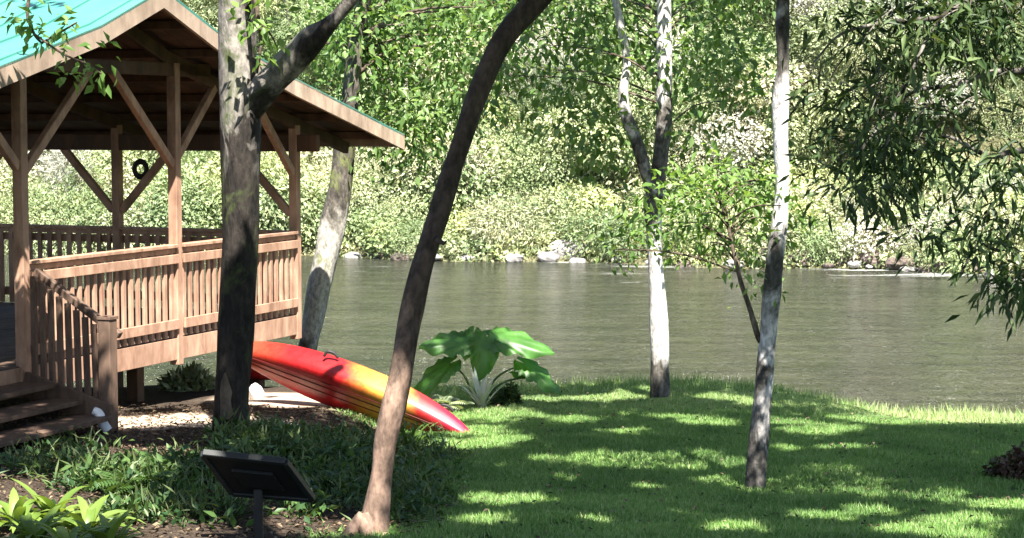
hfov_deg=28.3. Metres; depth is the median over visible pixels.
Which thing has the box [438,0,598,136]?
tree
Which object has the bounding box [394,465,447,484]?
strap plant
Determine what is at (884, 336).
river
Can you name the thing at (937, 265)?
boulder
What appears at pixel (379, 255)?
stone
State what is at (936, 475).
lawn grass
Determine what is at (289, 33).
tree
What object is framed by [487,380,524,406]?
shrub
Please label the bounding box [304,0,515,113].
tree
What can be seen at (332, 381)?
kayak
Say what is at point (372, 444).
fern
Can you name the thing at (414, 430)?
strap plant
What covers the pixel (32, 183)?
shrub
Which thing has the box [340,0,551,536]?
tree
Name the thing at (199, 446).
fallen leaves
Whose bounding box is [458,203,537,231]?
shrub
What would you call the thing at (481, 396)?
spiky plant
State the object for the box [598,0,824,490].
tree
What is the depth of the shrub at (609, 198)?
61.88 m
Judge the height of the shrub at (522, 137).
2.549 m
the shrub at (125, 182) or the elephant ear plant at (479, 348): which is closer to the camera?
the elephant ear plant at (479, 348)
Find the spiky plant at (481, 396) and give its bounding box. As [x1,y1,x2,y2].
[455,367,504,407]
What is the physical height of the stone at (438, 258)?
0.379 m
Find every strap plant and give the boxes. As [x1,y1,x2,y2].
[172,501,214,514]
[290,496,332,520]
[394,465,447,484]
[398,422,438,448]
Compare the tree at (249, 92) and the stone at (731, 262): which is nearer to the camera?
the tree at (249, 92)
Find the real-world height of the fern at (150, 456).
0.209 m
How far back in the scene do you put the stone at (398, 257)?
60.84 m
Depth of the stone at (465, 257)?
60.24 m
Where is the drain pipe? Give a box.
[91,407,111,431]
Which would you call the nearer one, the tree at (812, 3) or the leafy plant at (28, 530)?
the leafy plant at (28, 530)
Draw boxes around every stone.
[249,383,263,399]
[344,252,362,257]
[369,253,383,258]
[390,253,411,259]
[435,254,442,260]
[459,255,474,260]
[505,254,523,261]
[537,252,558,261]
[569,257,585,262]
[674,260,692,266]
[723,259,743,268]
[822,262,834,267]
[847,261,861,267]
[899,266,917,271]
[918,265,936,272]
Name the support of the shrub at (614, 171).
on the ground at (274, 398)
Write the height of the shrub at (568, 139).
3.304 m
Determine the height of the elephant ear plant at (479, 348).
0.980 m
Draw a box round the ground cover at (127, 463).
[0,406,478,531]
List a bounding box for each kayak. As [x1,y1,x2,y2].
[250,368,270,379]
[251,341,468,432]
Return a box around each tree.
[0,0,358,434]
[257,0,376,115]
[274,0,554,350]
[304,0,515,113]
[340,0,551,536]
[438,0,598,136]
[451,0,813,398]
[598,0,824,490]
[629,7,806,119]
[756,0,854,103]
[778,0,1023,340]
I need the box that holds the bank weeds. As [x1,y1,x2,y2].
[37,141,1023,274]
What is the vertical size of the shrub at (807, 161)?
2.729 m
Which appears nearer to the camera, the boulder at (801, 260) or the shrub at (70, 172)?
the boulder at (801, 260)
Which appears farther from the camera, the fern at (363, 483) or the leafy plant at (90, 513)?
the fern at (363, 483)
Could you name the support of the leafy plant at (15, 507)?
on the ground at (274, 398)
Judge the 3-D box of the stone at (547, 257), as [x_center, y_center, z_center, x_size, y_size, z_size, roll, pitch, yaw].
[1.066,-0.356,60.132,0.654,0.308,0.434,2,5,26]
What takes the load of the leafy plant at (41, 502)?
on the ground at (274, 398)
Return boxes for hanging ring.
[132,159,148,179]
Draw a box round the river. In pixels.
[4,253,1023,413]
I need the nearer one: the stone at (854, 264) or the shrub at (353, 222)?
the stone at (854, 264)
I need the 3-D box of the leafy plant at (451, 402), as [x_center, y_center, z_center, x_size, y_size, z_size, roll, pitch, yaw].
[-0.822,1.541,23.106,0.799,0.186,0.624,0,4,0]
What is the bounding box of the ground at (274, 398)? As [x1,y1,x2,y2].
[0,0,1023,537]
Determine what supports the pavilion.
on the ground at (274, 398)
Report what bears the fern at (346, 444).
on the ground at (274, 398)
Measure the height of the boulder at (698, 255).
0.364 m
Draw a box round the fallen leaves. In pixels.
[0,384,1023,537]
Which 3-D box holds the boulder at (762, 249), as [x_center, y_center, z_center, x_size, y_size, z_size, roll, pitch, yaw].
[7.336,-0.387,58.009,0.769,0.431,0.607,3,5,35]
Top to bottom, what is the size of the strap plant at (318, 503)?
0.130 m
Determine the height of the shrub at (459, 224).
1.348 m
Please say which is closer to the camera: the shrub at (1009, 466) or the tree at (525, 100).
the shrub at (1009, 466)
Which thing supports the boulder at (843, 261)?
on the ground at (274, 398)
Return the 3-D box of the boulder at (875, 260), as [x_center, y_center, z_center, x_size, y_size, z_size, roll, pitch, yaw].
[10.202,-0.229,57.587,0.951,0.636,0.702,0,4,0]
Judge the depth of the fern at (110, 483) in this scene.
14.36 m
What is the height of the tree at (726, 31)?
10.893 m
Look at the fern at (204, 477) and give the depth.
14.80 m
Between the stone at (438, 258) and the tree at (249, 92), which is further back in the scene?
the stone at (438, 258)
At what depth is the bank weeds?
60.21 m
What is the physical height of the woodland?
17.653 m
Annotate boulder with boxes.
[547,240,586,258]
[683,249,704,260]
[756,248,767,261]
[787,249,812,263]
[817,252,852,266]
[855,250,887,268]
[885,255,922,269]
[929,260,951,272]
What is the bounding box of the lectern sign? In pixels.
[200,449,315,537]
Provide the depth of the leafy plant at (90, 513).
12.98 m
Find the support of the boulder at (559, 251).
on the ground at (274, 398)
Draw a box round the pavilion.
[0,0,404,447]
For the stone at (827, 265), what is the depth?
57.43 m
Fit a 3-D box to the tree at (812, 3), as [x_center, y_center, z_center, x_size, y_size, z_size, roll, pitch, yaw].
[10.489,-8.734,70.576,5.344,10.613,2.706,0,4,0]
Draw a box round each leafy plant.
[0,487,66,532]
[0,505,77,537]
[9,478,86,529]
[27,520,118,537]
[51,494,145,536]
[72,508,147,537]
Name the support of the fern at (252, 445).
on the ground at (274, 398)
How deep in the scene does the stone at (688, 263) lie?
58.02 m
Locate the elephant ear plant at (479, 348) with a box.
[413,326,561,405]
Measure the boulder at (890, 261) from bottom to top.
0.499 m
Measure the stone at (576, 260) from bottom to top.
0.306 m
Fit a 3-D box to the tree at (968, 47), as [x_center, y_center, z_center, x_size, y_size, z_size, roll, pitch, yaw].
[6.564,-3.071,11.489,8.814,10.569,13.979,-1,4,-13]
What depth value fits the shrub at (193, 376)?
23.61 m
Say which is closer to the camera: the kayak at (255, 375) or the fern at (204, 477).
the fern at (204, 477)
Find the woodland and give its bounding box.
[0,0,1023,273]
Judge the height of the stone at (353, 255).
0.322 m
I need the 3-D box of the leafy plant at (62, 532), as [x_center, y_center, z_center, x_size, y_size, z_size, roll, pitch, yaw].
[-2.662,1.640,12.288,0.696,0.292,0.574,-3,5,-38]
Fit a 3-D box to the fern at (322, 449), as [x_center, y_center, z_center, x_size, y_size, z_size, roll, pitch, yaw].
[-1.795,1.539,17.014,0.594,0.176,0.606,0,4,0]
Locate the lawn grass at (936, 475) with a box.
[280,369,1023,537]
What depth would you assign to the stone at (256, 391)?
22.53 m
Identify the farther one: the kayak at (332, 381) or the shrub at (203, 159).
the shrub at (203, 159)
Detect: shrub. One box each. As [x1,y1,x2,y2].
[0,171,53,216]
[33,150,108,247]
[78,160,139,208]
[155,360,215,391]
[163,151,219,188]
[343,206,381,237]
[443,200,498,237]
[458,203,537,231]
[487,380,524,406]
[501,132,564,183]
[539,114,619,181]
[559,183,621,222]
[598,147,637,186]
[789,148,830,175]
[982,444,1023,482]
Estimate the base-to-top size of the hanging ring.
0.261 m
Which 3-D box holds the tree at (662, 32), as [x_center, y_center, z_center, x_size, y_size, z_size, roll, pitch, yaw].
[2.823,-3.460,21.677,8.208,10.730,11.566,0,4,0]
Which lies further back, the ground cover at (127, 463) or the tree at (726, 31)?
the tree at (726, 31)
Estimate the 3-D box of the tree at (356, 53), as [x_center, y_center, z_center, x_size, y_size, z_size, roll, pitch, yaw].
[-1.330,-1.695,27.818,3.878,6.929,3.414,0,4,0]
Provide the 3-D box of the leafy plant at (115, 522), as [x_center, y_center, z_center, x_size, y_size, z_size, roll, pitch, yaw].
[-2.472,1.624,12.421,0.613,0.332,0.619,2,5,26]
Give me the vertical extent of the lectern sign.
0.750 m
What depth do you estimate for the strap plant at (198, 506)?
13.70 m
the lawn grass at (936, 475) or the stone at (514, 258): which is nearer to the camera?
the lawn grass at (936, 475)
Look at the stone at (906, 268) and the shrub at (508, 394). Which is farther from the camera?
the stone at (906, 268)
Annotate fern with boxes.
[87,470,178,492]
[135,450,204,477]
[193,467,216,481]
[216,436,277,453]
[262,438,331,462]
[302,470,369,497]
[322,440,371,463]
[332,435,373,446]
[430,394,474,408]
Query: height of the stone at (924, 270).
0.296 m
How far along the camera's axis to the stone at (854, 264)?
57.15 m

